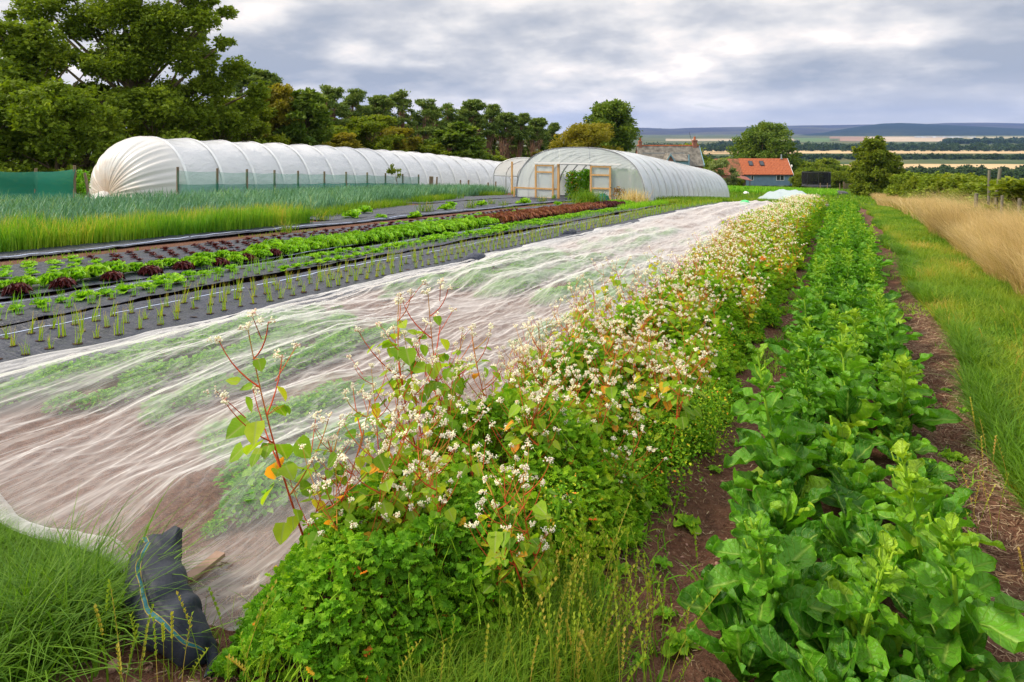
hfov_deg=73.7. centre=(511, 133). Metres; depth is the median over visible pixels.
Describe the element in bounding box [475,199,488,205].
weed
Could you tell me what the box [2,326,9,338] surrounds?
onion seedling
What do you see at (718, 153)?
wheat field
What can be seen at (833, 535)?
beet plant
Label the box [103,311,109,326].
onion seedling
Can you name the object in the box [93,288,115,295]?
salad seedling
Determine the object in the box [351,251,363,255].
salad seedling
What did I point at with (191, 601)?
sandbag
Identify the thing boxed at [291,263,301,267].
salad seedling
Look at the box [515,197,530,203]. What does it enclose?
weed
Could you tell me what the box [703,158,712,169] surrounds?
shrub
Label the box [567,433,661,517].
feathery weed
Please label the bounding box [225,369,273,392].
carrot plant
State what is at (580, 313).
buckwheat plant
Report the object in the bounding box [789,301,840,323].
beet plant
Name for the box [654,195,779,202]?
weeds
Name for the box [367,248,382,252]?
salad seedling
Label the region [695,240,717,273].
buckwheat plant
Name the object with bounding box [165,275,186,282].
salad seedling
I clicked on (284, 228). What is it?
weed
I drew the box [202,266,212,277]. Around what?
spring onion
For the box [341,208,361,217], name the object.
weed
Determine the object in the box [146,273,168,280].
salad seedling
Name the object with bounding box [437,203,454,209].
weed
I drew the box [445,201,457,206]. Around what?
weed
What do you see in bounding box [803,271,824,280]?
beet plant
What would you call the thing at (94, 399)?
carrot plant
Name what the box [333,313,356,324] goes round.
carrot plant
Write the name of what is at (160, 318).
onion seedling
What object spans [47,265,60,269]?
green seedling
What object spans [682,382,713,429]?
feathery weed
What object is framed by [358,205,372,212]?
weed
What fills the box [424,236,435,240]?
salad seedling
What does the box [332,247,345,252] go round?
salad seedling
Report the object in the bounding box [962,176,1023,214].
hedge shrub
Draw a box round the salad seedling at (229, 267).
[224,264,237,270]
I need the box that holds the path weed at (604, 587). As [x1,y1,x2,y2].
[597,580,617,597]
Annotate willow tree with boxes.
[547,120,623,150]
[707,158,742,185]
[847,135,902,196]
[883,162,906,190]
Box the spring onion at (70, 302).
[63,292,74,307]
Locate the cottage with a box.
[714,154,793,185]
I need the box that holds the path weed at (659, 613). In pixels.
[653,604,675,618]
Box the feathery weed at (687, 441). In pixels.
[655,409,720,476]
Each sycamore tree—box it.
[272,87,336,145]
[423,121,494,159]
[580,98,642,152]
[726,120,805,170]
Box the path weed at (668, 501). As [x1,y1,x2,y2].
[646,492,673,505]
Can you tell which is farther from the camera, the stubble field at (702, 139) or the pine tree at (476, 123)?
the stubble field at (702, 139)
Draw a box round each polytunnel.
[86,136,516,197]
[493,157,566,194]
[513,147,729,200]
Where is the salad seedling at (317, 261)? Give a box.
[311,259,323,262]
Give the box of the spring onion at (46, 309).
[41,297,58,311]
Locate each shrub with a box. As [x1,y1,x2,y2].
[679,142,712,168]
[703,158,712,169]
[730,177,744,186]
[787,160,816,186]
[788,171,808,187]
[795,166,815,186]
[808,161,828,170]
[813,157,839,187]
[816,167,835,187]
[826,163,855,183]
[831,170,852,187]
[882,171,926,196]
[882,174,896,194]
[898,181,926,196]
[899,177,918,197]
[902,175,923,197]
[905,171,962,198]
[920,172,985,199]
[937,172,995,198]
[941,179,1007,202]
[957,178,1022,207]
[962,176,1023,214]
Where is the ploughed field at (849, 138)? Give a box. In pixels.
[830,136,864,140]
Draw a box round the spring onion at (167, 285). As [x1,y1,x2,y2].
[164,278,173,290]
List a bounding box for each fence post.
[974,193,978,206]
[987,170,990,204]
[994,168,1001,207]
[1000,195,1003,215]
[1017,198,1021,213]
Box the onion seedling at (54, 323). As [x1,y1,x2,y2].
[49,304,58,327]
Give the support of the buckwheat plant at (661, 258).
on the ground at (256, 544)
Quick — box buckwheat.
[719,193,828,243]
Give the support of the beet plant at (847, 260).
on the ground at (256, 544)
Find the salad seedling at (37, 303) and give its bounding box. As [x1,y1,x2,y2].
[29,298,51,307]
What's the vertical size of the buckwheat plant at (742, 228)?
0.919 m
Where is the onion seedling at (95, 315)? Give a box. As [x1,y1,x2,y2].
[91,298,100,321]
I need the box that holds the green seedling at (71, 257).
[63,254,78,259]
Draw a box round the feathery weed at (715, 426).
[680,382,738,469]
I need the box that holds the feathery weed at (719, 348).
[702,342,738,375]
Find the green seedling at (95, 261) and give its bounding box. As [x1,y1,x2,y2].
[88,258,102,263]
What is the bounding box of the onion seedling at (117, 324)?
[114,307,123,334]
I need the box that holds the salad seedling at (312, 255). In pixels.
[305,253,320,257]
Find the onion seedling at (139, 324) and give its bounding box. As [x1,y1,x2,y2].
[135,311,142,328]
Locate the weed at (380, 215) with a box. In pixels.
[375,213,386,217]
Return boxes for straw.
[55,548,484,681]
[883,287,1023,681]
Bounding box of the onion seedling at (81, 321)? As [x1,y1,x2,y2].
[76,306,86,331]
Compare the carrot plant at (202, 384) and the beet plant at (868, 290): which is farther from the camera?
the beet plant at (868, 290)
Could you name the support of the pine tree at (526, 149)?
on the ground at (256, 544)
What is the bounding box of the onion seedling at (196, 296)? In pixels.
[194,283,202,299]
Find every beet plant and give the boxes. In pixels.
[676,510,852,681]
[685,588,800,681]
[700,551,841,580]
[703,676,720,681]
[705,499,823,558]
[719,474,835,515]
[723,343,885,519]
[727,479,821,557]
[740,413,832,463]
[747,611,928,681]
[748,443,828,480]
[761,395,810,401]
[764,327,832,348]
[767,342,835,371]
[770,367,832,395]
[770,408,834,446]
[775,383,804,396]
[776,332,830,356]
[779,529,924,681]
[780,315,829,381]
[782,275,828,338]
[783,359,835,421]
[785,292,830,346]
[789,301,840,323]
[791,285,829,298]
[800,322,895,435]
[802,509,879,563]
[803,254,822,279]
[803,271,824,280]
[803,282,839,312]
[805,243,844,269]
[806,248,849,281]
[806,257,834,291]
[807,368,874,403]
[808,258,834,292]
[811,483,881,525]
[812,233,843,263]
[813,225,826,243]
[813,237,831,251]
[814,221,837,248]
[814,458,895,485]
[815,254,843,287]
[815,415,887,453]
[818,218,834,236]
[819,332,876,399]
[820,439,873,469]
[820,542,879,582]
[821,210,831,224]
[822,303,862,341]
[822,345,881,369]
[823,283,870,313]
[823,576,879,626]
[824,202,837,222]
[824,213,834,226]
[825,227,840,243]
[825,330,867,349]
[826,308,894,362]
[827,349,875,373]
[827,466,897,507]
[828,277,866,295]
[830,261,852,278]
[830,278,862,308]
[831,311,865,325]
[832,219,843,239]
[833,275,859,284]
[834,250,857,276]
[834,261,855,275]
[835,230,859,257]
[835,240,857,252]
[836,386,876,402]
[838,303,861,315]
[839,220,856,251]
[839,248,860,278]
[839,250,846,260]
[840,214,854,231]
[841,438,978,585]
[849,283,896,334]
[850,224,857,237]
[851,223,874,245]
[852,226,882,260]
[852,231,865,252]
[852,234,889,276]
[853,223,863,239]
[853,253,893,270]
[854,254,877,284]
[854,286,901,300]
[854,634,987,681]
[856,213,868,225]
[856,243,881,274]
[856,246,873,273]
[856,258,888,285]
[856,322,922,340]
[857,429,937,455]
[858,224,882,259]
[859,287,878,305]
[859,353,962,437]
[860,252,886,282]
[860,292,913,358]
[860,294,893,346]
[861,304,912,331]
[863,267,893,293]
[867,335,911,352]
[868,288,890,311]
[869,348,933,370]
[870,482,1005,550]
[871,352,936,415]
[871,374,928,405]
[872,359,923,381]
[873,416,921,441]
[876,445,958,481]
[885,473,965,517]
[887,302,899,307]
[890,592,985,649]
[892,512,1023,681]
[907,466,942,482]
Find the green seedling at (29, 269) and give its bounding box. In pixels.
[24,267,36,271]
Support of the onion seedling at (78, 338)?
on the weed fabric at (188, 314)
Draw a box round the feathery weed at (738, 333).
[719,326,757,355]
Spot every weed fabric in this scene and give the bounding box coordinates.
[0,199,572,258]
[0,200,595,279]
[0,202,720,381]
[0,203,675,325]
[0,206,616,299]
[310,196,572,219]
[403,195,562,203]
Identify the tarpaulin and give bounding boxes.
[836,190,847,193]
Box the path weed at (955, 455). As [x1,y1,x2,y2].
[937,448,969,462]
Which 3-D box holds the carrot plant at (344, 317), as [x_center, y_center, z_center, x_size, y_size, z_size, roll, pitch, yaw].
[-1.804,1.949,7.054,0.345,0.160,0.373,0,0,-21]
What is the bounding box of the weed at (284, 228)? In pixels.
[273,217,299,232]
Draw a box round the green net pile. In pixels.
[599,193,609,200]
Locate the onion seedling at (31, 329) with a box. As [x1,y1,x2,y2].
[28,313,37,333]
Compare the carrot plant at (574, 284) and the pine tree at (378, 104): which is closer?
the carrot plant at (574, 284)
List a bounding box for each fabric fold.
[460,252,485,262]
[560,228,576,233]
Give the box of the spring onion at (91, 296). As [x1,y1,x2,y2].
[86,286,101,302]
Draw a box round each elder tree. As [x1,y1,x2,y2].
[263,83,304,143]
[321,132,365,148]
[371,126,423,151]
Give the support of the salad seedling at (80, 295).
on the weed fabric at (30, 311)
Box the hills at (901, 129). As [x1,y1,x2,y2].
[798,123,1023,135]
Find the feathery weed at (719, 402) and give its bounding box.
[693,376,740,434]
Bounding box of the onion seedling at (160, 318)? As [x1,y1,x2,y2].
[157,306,163,324]
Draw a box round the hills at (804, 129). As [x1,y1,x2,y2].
[638,123,1023,134]
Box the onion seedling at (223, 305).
[222,294,226,310]
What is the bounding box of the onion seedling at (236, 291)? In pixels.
[233,281,241,298]
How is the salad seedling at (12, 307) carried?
on the weed fabric at (30, 311)
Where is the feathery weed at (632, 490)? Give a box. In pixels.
[596,437,679,541]
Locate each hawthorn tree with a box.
[222,97,290,144]
[319,125,360,146]
[344,114,409,151]
[412,142,453,155]
[487,154,507,161]
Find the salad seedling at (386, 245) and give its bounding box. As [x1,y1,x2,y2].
[379,243,393,247]
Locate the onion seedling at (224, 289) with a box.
[219,280,226,301]
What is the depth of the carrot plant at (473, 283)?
9.48 m
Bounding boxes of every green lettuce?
[260,238,284,243]
[286,239,304,244]
[293,242,311,253]
[308,236,325,241]
[318,242,330,250]
[322,237,343,250]
[332,234,346,238]
[337,238,350,247]
[342,232,354,238]
[347,230,363,233]
[347,238,357,247]
[352,232,363,237]
[354,236,366,245]
[360,232,378,242]
[369,229,391,243]
[386,229,403,240]
[404,230,416,236]
[407,225,427,236]
[410,221,425,224]
[425,225,440,233]
[426,220,436,224]
[430,223,445,231]
[439,222,455,231]
[444,221,458,230]
[449,218,463,221]
[452,220,466,229]
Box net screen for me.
[0,165,75,200]
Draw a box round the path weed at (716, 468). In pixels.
[707,465,722,473]
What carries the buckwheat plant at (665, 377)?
on the ground at (256, 544)
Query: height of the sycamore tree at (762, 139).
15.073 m
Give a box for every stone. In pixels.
[107,658,118,673]
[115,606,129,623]
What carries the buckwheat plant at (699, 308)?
on the ground at (256, 544)
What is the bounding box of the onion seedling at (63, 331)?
[58,309,65,337]
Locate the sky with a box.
[0,0,1023,133]
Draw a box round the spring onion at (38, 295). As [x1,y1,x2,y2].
[29,282,47,301]
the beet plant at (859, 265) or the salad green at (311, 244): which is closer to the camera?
the beet plant at (859, 265)
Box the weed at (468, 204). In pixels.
[464,198,482,207]
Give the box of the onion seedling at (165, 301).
[164,293,168,305]
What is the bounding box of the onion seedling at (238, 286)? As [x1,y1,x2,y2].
[236,274,242,290]
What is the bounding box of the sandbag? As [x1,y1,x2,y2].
[123,526,217,678]
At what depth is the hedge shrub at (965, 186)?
31.16 m
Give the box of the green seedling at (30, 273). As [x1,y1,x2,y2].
[25,270,40,275]
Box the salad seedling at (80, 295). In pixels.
[69,289,99,301]
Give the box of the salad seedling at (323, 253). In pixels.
[317,251,327,255]
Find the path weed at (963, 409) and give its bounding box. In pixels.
[956,406,969,413]
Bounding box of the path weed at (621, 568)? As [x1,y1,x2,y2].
[607,559,631,578]
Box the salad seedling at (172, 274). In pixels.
[165,272,182,278]
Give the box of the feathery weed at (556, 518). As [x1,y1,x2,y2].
[519,465,620,574]
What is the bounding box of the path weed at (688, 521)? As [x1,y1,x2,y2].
[673,511,701,535]
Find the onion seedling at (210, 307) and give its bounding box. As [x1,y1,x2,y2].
[207,297,212,313]
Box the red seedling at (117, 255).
[112,253,123,257]
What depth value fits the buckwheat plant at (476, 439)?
3.57 m
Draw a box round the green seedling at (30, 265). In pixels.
[24,263,38,267]
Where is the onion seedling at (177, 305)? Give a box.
[170,291,182,311]
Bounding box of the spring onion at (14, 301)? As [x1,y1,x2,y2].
[11,290,23,304]
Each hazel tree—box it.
[0,65,65,171]
[0,76,132,192]
[15,85,109,168]
[94,83,222,145]
[173,102,270,143]
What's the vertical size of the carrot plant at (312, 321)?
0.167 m
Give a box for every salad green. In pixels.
[0,279,15,290]
[10,274,41,286]
[37,271,70,287]
[55,265,90,280]
[80,264,111,280]
[98,259,130,271]
[122,262,145,273]
[145,259,165,267]
[161,257,179,266]
[180,255,195,261]
[188,256,215,265]
[192,251,215,258]
[214,249,230,258]
[225,254,247,262]
[230,251,241,254]
[240,249,253,253]
[245,243,272,249]
[250,248,272,258]
[266,241,285,248]
[277,244,297,253]
[289,237,303,240]
[296,240,321,248]
[396,228,412,236]
[421,226,433,233]
[463,220,475,227]
[472,218,486,225]
[481,218,492,224]
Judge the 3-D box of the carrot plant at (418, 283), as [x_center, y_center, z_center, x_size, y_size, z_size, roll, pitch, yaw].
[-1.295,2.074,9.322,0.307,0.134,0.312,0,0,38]
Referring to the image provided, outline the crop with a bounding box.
[728,185,838,196]
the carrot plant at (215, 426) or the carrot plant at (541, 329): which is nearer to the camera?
the carrot plant at (215, 426)
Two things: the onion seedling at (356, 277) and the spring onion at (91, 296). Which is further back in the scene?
the onion seedling at (356, 277)
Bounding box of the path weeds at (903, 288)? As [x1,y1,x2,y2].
[878,245,992,519]
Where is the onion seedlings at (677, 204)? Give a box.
[628,199,721,214]
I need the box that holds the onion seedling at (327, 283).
[325,269,331,286]
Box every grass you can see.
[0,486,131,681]
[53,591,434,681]
[94,579,445,681]
[339,544,659,681]
[429,494,722,681]
[729,185,878,205]
[859,204,965,256]
[870,192,1023,226]
[876,232,1023,517]
[890,203,1022,292]
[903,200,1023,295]
[924,197,1023,217]
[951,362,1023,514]
[955,305,1023,578]
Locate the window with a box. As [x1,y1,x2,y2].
[776,176,783,180]
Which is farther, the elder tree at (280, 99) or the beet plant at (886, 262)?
the elder tree at (280, 99)
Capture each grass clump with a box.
[566,187,609,202]
[610,188,653,202]
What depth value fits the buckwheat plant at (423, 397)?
3.38 m
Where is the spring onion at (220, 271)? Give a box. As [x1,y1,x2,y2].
[217,264,223,275]
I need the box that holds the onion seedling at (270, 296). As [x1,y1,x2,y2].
[266,283,272,301]
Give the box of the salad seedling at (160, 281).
[152,279,173,285]
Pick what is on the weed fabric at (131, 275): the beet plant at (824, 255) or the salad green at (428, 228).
the salad green at (428, 228)
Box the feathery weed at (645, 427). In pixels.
[621,404,680,471]
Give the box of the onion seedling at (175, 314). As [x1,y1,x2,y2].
[172,302,179,319]
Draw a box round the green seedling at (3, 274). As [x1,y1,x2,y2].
[0,271,11,276]
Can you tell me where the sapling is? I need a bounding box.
[386,163,401,183]
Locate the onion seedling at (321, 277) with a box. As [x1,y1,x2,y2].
[318,263,325,281]
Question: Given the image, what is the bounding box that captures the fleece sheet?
[759,189,824,203]
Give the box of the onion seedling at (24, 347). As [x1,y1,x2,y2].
[18,334,29,354]
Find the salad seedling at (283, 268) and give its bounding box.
[277,265,291,270]
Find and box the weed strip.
[551,194,689,204]
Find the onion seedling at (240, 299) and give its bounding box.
[237,290,243,305]
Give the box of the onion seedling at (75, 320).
[70,302,79,324]
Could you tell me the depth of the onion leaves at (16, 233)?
14.26 m
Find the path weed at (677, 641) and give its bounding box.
[661,627,701,657]
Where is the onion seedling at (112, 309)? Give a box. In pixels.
[110,297,119,315]
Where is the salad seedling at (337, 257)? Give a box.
[332,255,343,259]
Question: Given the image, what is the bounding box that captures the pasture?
[794,138,839,141]
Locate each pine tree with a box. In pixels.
[228,77,248,99]
[245,69,283,99]
[318,92,342,125]
[319,84,352,127]
[335,88,372,125]
[362,94,400,139]
[387,89,417,137]
[406,98,447,140]
[423,107,447,146]
[432,102,459,151]
[455,107,486,135]
[456,99,491,135]
[477,103,503,152]
[489,137,503,154]
[492,112,519,158]
[494,112,522,156]
[496,129,525,158]
[503,140,526,158]
[507,112,532,157]
[521,141,529,156]
[525,117,548,156]
[526,117,551,156]
[542,122,561,149]
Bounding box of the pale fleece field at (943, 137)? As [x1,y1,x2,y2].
[914,136,974,137]
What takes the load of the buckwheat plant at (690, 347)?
on the ground at (256, 544)
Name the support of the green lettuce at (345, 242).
on the weed fabric at (131, 275)
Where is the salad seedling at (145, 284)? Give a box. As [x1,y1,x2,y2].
[135,281,155,288]
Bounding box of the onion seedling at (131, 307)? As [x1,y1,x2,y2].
[128,301,133,312]
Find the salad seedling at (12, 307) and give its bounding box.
[8,304,24,310]
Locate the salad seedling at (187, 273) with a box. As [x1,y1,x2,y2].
[180,269,200,275]
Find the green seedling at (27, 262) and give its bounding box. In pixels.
[19,260,37,266]
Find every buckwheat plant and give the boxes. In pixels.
[203,308,332,544]
[279,422,359,547]
[298,444,387,597]
[307,382,389,549]
[308,409,374,554]
[330,409,421,566]
[343,385,415,500]
[346,354,407,481]
[354,279,436,444]
[371,346,421,454]
[375,321,450,464]
[376,389,450,531]
[380,429,456,597]
[383,418,451,550]
[392,375,447,476]
[393,277,472,456]
[405,442,459,576]
[408,432,464,580]
[412,334,465,447]
[424,348,485,487]
[425,323,476,429]
[441,401,489,512]
[450,375,503,478]
[454,323,507,462]
[463,355,520,455]
[464,470,546,603]
[471,434,548,607]
[474,442,557,579]
[482,359,570,482]
[483,437,531,546]
[492,338,535,428]
[495,346,531,384]
[496,378,548,491]
[500,326,548,373]
[504,335,552,386]
[504,339,544,389]
[505,324,550,388]
[507,318,563,375]
[508,380,560,488]
[512,363,567,487]
[513,324,575,392]
[522,380,572,473]
[523,315,562,384]
[523,386,573,479]
[524,326,568,427]
[529,367,594,486]
[532,297,572,383]
[536,339,579,389]
[540,491,574,539]
[549,301,572,349]
[551,306,579,353]
[552,305,597,342]
[552,308,595,391]
[553,363,606,447]
[559,289,598,339]
[560,291,600,339]
[563,275,596,337]
[566,337,633,462]
[567,283,600,340]
[567,332,599,401]
[569,296,612,358]
[570,388,628,467]
[572,281,600,333]
[575,274,620,342]
[579,315,620,396]
[580,321,603,362]
[583,330,621,396]
[583,355,639,457]
[584,319,633,387]
[586,299,631,385]
[586,320,630,383]
[587,360,638,447]
[590,296,615,328]
[590,325,643,402]
[591,258,618,321]
[593,289,624,321]
[596,449,631,493]
[604,255,639,304]
[605,289,642,342]
[609,285,646,342]
[610,272,639,337]
[611,417,667,508]
[616,313,655,385]
[616,393,656,458]
[618,310,646,346]
[618,320,659,383]
[618,336,652,413]
[621,266,662,304]
[622,335,672,405]
[625,288,664,353]
[625,310,651,380]
[627,343,698,444]
[627,346,666,422]
[628,307,657,352]
[630,319,668,403]
[632,264,663,342]
[632,306,665,354]
[632,320,674,379]
[635,278,676,342]
[637,275,668,297]
[641,364,684,436]
[643,245,667,290]
[644,263,659,291]
[644,282,670,334]
[651,254,679,309]
[651,288,681,344]
[652,289,671,349]
[654,342,704,466]
[655,299,684,350]
[656,337,688,379]
[658,261,681,284]
[659,354,705,448]
[660,258,682,291]
[663,267,682,310]
[664,311,711,404]
[666,254,691,274]
[666,264,696,323]
[666,282,700,343]
[667,288,707,342]
[669,256,698,278]
[669,302,703,349]
[671,250,698,277]
[671,294,708,353]
[674,283,705,326]
[676,253,708,289]
[676,291,704,326]
[680,242,713,277]
[682,265,711,312]
[683,275,715,327]
[686,232,711,267]
[686,332,720,391]
[687,233,707,257]
[687,275,718,324]
[687,324,716,383]
[688,259,715,303]
[690,282,707,304]
[692,328,718,377]
[692,362,719,409]
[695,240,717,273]
[699,251,723,282]
[699,289,724,330]
[700,262,727,293]
[701,286,733,339]
[702,234,723,258]
[706,226,725,248]
[707,243,727,272]
[710,245,732,269]
[710,252,742,309]
[712,236,736,258]
[714,228,733,246]
[714,231,739,251]
[715,254,738,279]
[717,230,737,250]
[717,265,744,291]
[718,215,739,232]
[718,226,737,253]
[718,247,736,276]
[719,240,741,268]
[719,252,740,284]
[721,217,741,236]
[724,244,748,267]
[727,234,750,262]
[727,257,747,278]
[734,217,749,241]
[734,225,756,247]
[734,256,760,303]
[735,284,759,324]
[736,222,752,241]
[736,272,765,330]
[736,275,763,319]
[738,233,760,260]
[738,235,760,257]
[740,243,765,269]
[743,278,770,323]
[744,223,762,243]
[750,233,771,260]
[753,273,768,292]
[759,223,771,244]
[760,250,773,271]
[766,229,781,249]
[766,241,779,272]
[767,243,789,276]
[772,230,790,254]
[773,255,787,284]
[774,241,792,268]
[779,225,794,250]
[779,241,807,279]
[783,226,798,251]
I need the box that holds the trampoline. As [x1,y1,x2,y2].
[801,171,830,187]
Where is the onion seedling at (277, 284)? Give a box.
[273,275,279,289]
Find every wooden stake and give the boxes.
[83,172,89,196]
[429,176,432,184]
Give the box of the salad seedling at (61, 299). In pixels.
[54,296,70,302]
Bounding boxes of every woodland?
[644,141,1023,151]
[705,153,732,158]
[716,140,799,145]
[790,152,1023,159]
[802,156,828,162]
[899,164,1023,179]
[939,136,1023,143]
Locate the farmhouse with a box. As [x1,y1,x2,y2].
[635,133,704,168]
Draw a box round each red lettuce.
[0,281,32,296]
[48,275,78,289]
[99,270,125,282]
[138,263,163,275]
[172,260,195,269]
[211,257,229,265]
[240,252,256,262]
[268,248,281,256]
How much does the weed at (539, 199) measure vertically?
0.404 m
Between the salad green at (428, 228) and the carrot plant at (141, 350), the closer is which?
the carrot plant at (141, 350)
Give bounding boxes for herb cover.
[206,347,694,681]
[547,258,783,454]
[701,200,826,314]
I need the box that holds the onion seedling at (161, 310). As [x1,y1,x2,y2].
[157,299,163,314]
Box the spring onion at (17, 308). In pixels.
[12,297,24,315]
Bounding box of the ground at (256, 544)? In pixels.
[0,134,1023,681]
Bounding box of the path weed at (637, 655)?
[632,651,649,668]
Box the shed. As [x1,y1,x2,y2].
[728,173,751,185]
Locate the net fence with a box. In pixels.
[176,167,419,196]
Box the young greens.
[619,197,689,208]
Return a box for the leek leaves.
[0,182,508,225]
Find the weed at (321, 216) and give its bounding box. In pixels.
[311,207,336,220]
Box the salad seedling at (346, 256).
[344,254,354,258]
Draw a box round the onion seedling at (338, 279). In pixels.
[335,272,341,285]
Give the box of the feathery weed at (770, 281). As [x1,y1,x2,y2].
[764,273,782,302]
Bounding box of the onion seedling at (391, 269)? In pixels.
[388,257,395,273]
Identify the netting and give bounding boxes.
[0,200,780,612]
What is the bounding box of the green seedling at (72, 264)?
[66,262,79,266]
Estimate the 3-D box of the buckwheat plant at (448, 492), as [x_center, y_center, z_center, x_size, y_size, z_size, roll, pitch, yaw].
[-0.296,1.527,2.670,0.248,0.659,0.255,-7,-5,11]
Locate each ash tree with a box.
[0,16,111,168]
[1,0,271,134]
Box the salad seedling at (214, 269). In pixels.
[209,266,224,272]
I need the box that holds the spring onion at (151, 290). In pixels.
[144,280,155,293]
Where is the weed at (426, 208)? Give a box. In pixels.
[414,199,439,211]
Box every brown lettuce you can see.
[493,214,509,224]
[506,214,518,222]
[512,212,526,219]
[520,212,532,220]
[532,210,543,217]
[538,209,552,217]
[557,207,571,213]
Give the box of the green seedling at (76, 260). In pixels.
[69,257,83,262]
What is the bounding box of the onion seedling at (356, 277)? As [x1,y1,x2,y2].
[351,265,359,279]
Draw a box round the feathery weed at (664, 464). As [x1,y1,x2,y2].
[628,415,720,509]
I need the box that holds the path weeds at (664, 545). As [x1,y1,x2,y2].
[528,248,815,681]
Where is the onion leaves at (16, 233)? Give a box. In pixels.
[0,200,312,251]
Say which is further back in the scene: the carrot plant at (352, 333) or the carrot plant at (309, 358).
the carrot plant at (352, 333)
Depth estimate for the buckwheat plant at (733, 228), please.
12.16 m
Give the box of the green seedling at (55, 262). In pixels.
[47,259,64,264]
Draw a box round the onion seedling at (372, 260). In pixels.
[370,250,374,264]
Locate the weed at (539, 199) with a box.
[536,194,549,201]
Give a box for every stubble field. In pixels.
[666,139,798,140]
[865,136,946,141]
[947,136,1023,138]
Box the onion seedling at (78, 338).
[74,318,85,343]
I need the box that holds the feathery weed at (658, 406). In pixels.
[638,386,698,459]
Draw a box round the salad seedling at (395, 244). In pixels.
[391,242,401,247]
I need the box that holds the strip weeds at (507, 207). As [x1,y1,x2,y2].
[2,201,570,265]
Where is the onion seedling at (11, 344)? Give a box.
[6,331,19,346]
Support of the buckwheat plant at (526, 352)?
on the ground at (256, 544)
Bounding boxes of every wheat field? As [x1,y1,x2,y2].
[702,150,1023,153]
[704,152,737,153]
[840,164,1023,168]
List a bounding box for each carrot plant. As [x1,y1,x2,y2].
[0,373,56,401]
[0,383,32,408]
[16,368,74,394]
[32,360,89,387]
[41,391,86,414]
[65,359,118,385]
[72,352,120,376]
[75,389,120,410]
[98,350,151,374]
[101,384,139,404]
[116,345,159,364]
[116,375,162,397]
[117,362,172,386]
[127,339,164,360]
[136,357,186,383]
[137,406,174,426]
[140,393,185,415]
[150,335,198,358]
[161,353,215,381]
[166,387,211,409]
[170,333,214,354]
[177,380,221,398]
[181,330,223,353]
[185,351,233,374]
[189,326,222,342]
[195,346,235,365]
[196,418,238,444]
[197,371,239,392]
[199,437,237,459]
[200,518,227,538]
[203,323,239,339]
[212,447,290,489]
[213,342,263,364]
[213,491,268,527]
[220,319,262,340]
[220,464,304,522]
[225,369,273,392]
[226,407,291,442]
[227,315,266,335]
[228,338,269,359]
[236,333,280,352]
[238,362,282,387]
[244,354,294,380]
[249,401,311,434]
[251,311,279,327]
[251,316,289,334]
[257,332,293,352]
[257,443,327,484]
[266,351,309,376]
[268,327,310,348]
[269,323,308,343]
[271,312,299,325]
[272,396,325,427]
[273,346,313,368]
[283,435,343,471]
[284,321,323,335]
[292,343,334,365]
[292,390,338,417]
[296,320,325,333]
[298,305,323,315]
[305,429,344,454]
[310,341,346,363]
[312,378,360,403]
[313,316,349,335]
[313,331,356,345]
[314,335,355,354]
[316,389,353,412]
[320,420,372,451]
[323,315,353,329]
[326,326,368,345]
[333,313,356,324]
[342,417,393,448]
[343,382,374,398]
[346,412,374,424]
[352,328,385,345]
[355,376,382,389]
[362,326,392,342]
[375,321,408,339]
[378,411,397,422]
[382,282,405,292]
[390,363,409,374]
[393,282,412,290]
[408,281,426,289]
[416,276,437,284]
[418,274,438,283]
[441,272,460,279]
[445,280,465,289]
[454,277,477,288]
[459,276,479,286]
[465,272,488,280]
[467,359,486,369]
[468,274,486,284]
[470,264,488,272]
[473,291,489,297]
[474,270,491,281]
[482,269,503,279]
[482,282,504,294]
[486,258,506,267]
[486,287,508,297]
[492,267,512,278]
[492,278,517,289]
[497,281,524,294]
[502,265,525,275]
[507,278,527,289]
[507,339,524,349]
[509,263,528,269]
[510,260,530,266]
[516,275,538,286]
[516,277,536,288]
[526,271,547,282]
[526,330,549,343]
[528,295,550,305]
[531,324,551,332]
[535,287,564,299]
[536,270,558,280]
[540,319,563,333]
[542,292,568,303]
[545,254,563,260]
[547,286,572,298]
[557,286,580,298]
[557,317,575,328]
[561,283,587,294]
[567,275,594,283]
[572,280,596,290]
[579,271,604,277]
[587,253,605,261]
[587,275,603,284]
[595,270,610,276]
[596,288,618,295]
[609,291,624,298]
[626,273,650,281]
[629,276,647,284]
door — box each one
[535,164,553,197]
[590,165,610,199]
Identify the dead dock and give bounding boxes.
[610,186,630,199]
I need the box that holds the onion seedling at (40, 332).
[37,319,44,340]
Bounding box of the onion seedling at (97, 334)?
[92,321,99,337]
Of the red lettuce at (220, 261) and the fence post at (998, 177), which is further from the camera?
the fence post at (998, 177)
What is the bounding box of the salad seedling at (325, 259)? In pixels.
[322,257,335,262]
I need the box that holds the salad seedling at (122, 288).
[114,282,135,293]
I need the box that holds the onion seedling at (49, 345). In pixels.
[47,328,55,349]
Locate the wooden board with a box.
[187,551,224,581]
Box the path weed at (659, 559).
[655,555,672,569]
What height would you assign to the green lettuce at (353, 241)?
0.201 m
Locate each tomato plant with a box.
[561,170,582,197]
[572,173,587,191]
[575,168,589,193]
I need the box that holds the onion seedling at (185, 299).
[182,284,194,302]
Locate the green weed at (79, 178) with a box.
[76,169,93,199]
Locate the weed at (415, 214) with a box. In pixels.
[407,210,421,217]

